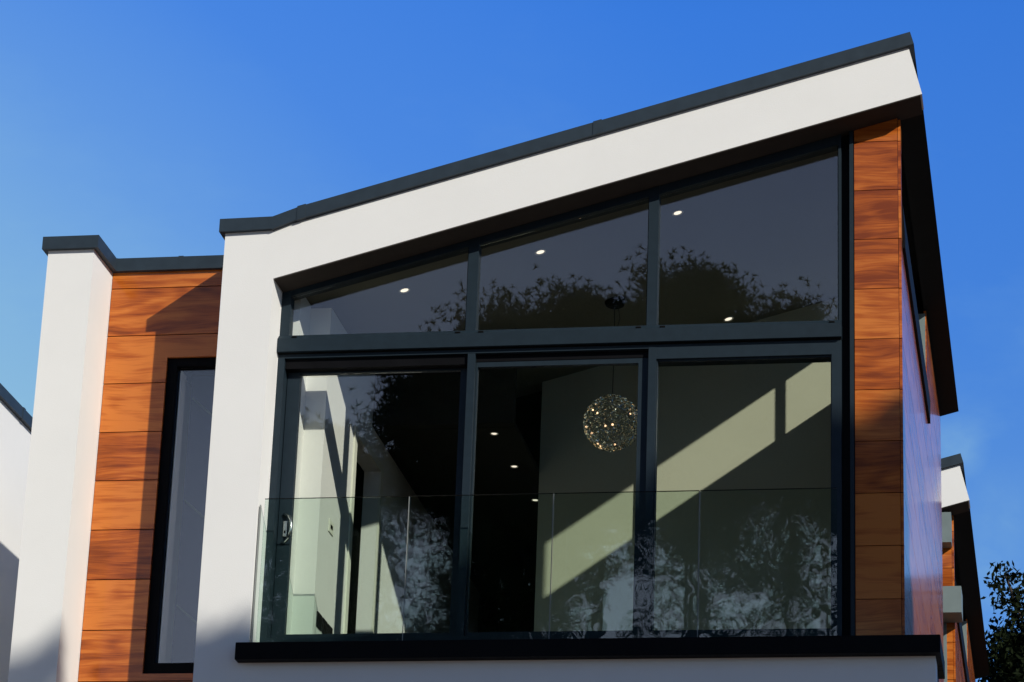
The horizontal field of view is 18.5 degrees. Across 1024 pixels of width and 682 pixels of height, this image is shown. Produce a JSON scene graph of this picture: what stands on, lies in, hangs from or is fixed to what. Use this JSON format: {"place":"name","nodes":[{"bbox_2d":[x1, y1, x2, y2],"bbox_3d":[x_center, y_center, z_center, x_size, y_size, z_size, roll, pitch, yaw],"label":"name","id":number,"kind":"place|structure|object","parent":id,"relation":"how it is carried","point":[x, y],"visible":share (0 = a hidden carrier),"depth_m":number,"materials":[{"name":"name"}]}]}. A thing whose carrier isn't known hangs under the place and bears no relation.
{"place":"outdoors","nodes":[
{"label":"outdoors","id":0,"kind":"place"},
{"bbox_2d":[0,383,32,681],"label":"house","id":1,"kind":"structure","parent":0,"point":[16,418],"depth_m":28.55,"materials":[{"name":"white paint"}]},
{"bbox_2d":[8,32,958,681],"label":"house","id":2,"kind":"structure","parent":0,"point":[218,444],"depth_m":24.04,"materials":[{"name":"white paint"}]},
{"bbox_2d":[144,358,215,673],"bbox_3d":[-2.427,1.337,24.096,0.592,2.536,0.110,-2,-21,10],"label":"window","id":3,"kind":"structure","parent":2,"relation":"in","point":[175,366],"depth_m":24.10,"materials":[{"name":"black metal"}]},
{"bbox_2d":[316,611,321,630],"bbox_3d":[-1.459,2.123,23.801,0.011,0.120,0.150,-2,-21,10],"label":"wall socket","id":4,"kind":"object","parent":2,"relation":"attached to","point":[319,621],"depth_m":23.78,"materials":[{"name":"black plastic"}]},
{"bbox_2d":[322,617,327,633],"bbox_3d":[-1.429,2.187,23.966,0.011,0.120,0.150,-2,-21,10],"label":"wall socket","id":5,"kind":"object","parent":2,"relation":"attached to","point":[324,625],"depth_m":23.94,"materials":[{"name":"black plastic"}]},
{"bbox_2d":[327,624,332,633],"bbox_3d":[-1.398,2.250,24.132,0.011,0.120,0.150,-2,-21,10],"label":"wall socket","id":6,"kind":"object","parent":2,"relation":"attached to","point":[329,629],"depth_m":24.11,"materials":[{"name":"black plastic"}]},
{"bbox_2d":[328,518,333,535],"bbox_3d":[-1.397,1.441,24.268,0.011,0.100,0.150,-2,-21,10],"label":"light switch","id":7,"kind":"object","parent":2,"relation":"attached to","point":[331,527],"visible":1,"depth_m":24.25,"materials":[{"name":"paint"}]},
{"bbox_2d":[271,368,466,637],"bbox_3d":[-1.052,1.210,23.450,1.410,2.116,0.111,-2,-21,10],"label":"sliding door","id":8,"kind":"structure","parent":2,"relation":"in","point":[293,399],"depth_m":23.49,"materials":[{"name":"metal"}]},
{"bbox_2d":[280,239,473,335],"bbox_3d":[-1.021,-0.390,24.010,1.482,0.758,0.110,-2,-21,10],"label":"upper window","id":9,"kind":"structure","parent":2,"relation":"in","point":[289,298],"depth_m":24.02,"materials":[{"name":"metal"}]},
{"bbox_2d":[399,287,409,292],"bbox_3d":[-0.846,-0.397,24.725,0.094,0.006,0.094,-16,-23,4],"label":"downlight","id":10,"kind":"object","parent":2,"relation":"attached to","point":[403,290],"visible":1,"depth_m":24.73,"materials":[{"name":"paint"}]},
{"bbox_2d":[535,249,545,254],"bbox_3d":[0.223,-0.696,24.648,0.094,0.006,0.094,-16,-23,4],"label":"downlight","id":11,"kind":"object","parent":2,"relation":"attached to","point":[540,252],"visible":1,"depth_m":24.65,"materials":[{"name":"beige"}]},
{"bbox_2d":[465,358,647,635],"bbox_3d":[0.345,1.152,23.188,1.311,2.139,0.050,-2,-21,10],"label":"sliding door","id":12,"kind":"structure","parent":2,"relation":"in","point":[639,540],"depth_m":23.16,"materials":[{"name":"metal"}]},
{"bbox_2d":[470,187,653,330],"bbox_3d":[0.393,-0.603,23.831,1.377,1.129,0.110,-2,-21,10],"label":"upper window","id":13,"kind":"structure","parent":2,"relation":"in","point":[645,196],"depth_m":23.89,"materials":[{"name":"metal"}]},
{"bbox_2d":[583,296,636,451],"bbox_3d":[0.828,0.268,25.639,0.471,1.324,0.477,-2,-21,10],"label":"pendant lamp","id":14,"kind":"object","parent":2,"relation":"hanging from","point":[616,302],"visible":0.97,"depth_m":25.45,"materials":[{"name":"silver metal"}]},
{"bbox_2d":[672,210,682,215],"bbox_3d":[1.296,-1.000,24.561,0.094,0.006,0.094,-16,-23,4],"label":"downlight","id":15,"kind":"object","parent":2,"relation":"attached to","point":[677,213],"visible":1,"depth_m":24.56,"materials":[{"name":"beige"}]},
{"bbox_2d":[723,316,733,321],"bbox_3d":[1.847,-0.185,26.777,0.094,0.006,0.094,-16,-23,4],"label":"downlight","id":16,"kind":"object","parent":2,"relation":"attached to","point":[728,319],"visible":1,"depth_m":26.78,"materials":[{"name":"beige"}]},
{"bbox_2d":[651,355,831,633],"bbox_3d":[1.685,1.118,22.921,1.301,2.110,0.050,-2,-21,10],"label":"fixed window","id":17,"kind":"structure","parent":2,"relation":"in","point":[823,356],"depth_m":22.95,"materials":[{"name":"metal"}]},
{"bbox_2d":[652,134,841,324],"bbox_3d":[1.775,-0.820,23.659,1.415,1.511,0.110,-2,-21,10],"label":"upper window","id":18,"kind":"structure","parent":2,"relation":"in","point":[828,145],"depth_m":23.78,"materials":[{"name":"metal"}]},
{"bbox_2d":[902,206,929,423],"bbox_3d":[3.218,-0.374,25.672,0.222,0.970,4.380,-2,-21,10],"label":"strip window","id":19,"kind":"structure","parent":2,"relation":"in","point":[918,319],"depth_m":25.30,"materials":[{"name":"black metal"}]},
{"bbox_2d":[0,0,1023,681],"label":"sky","id":20,"kind":"structure","parent":0,"point":[140,126],"materials":[{"name":"blue"}]},
{"bbox_2d":[941,453,989,681],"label":"house","id":21,"kind":"structure","parent":0,"point":[965,651],"depth_m":32.95,"materials":[{"name":"white paint"}]},
{"bbox_2d":[955,579,969,681],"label":"strip window","id":22,"kind":"structure","parent":21,"relation":"in","point":[962,627],"depth_m":34.85,"materials":[{"name":"black metal"}]},
{"bbox_2d":[978,561,1023,681],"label":"garden tree","id":23,"kind":"object","parent":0,"point":[1006,664],"visible":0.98,"depth_m":42.46,"materials":[{"name":"green plant"}]}
]}

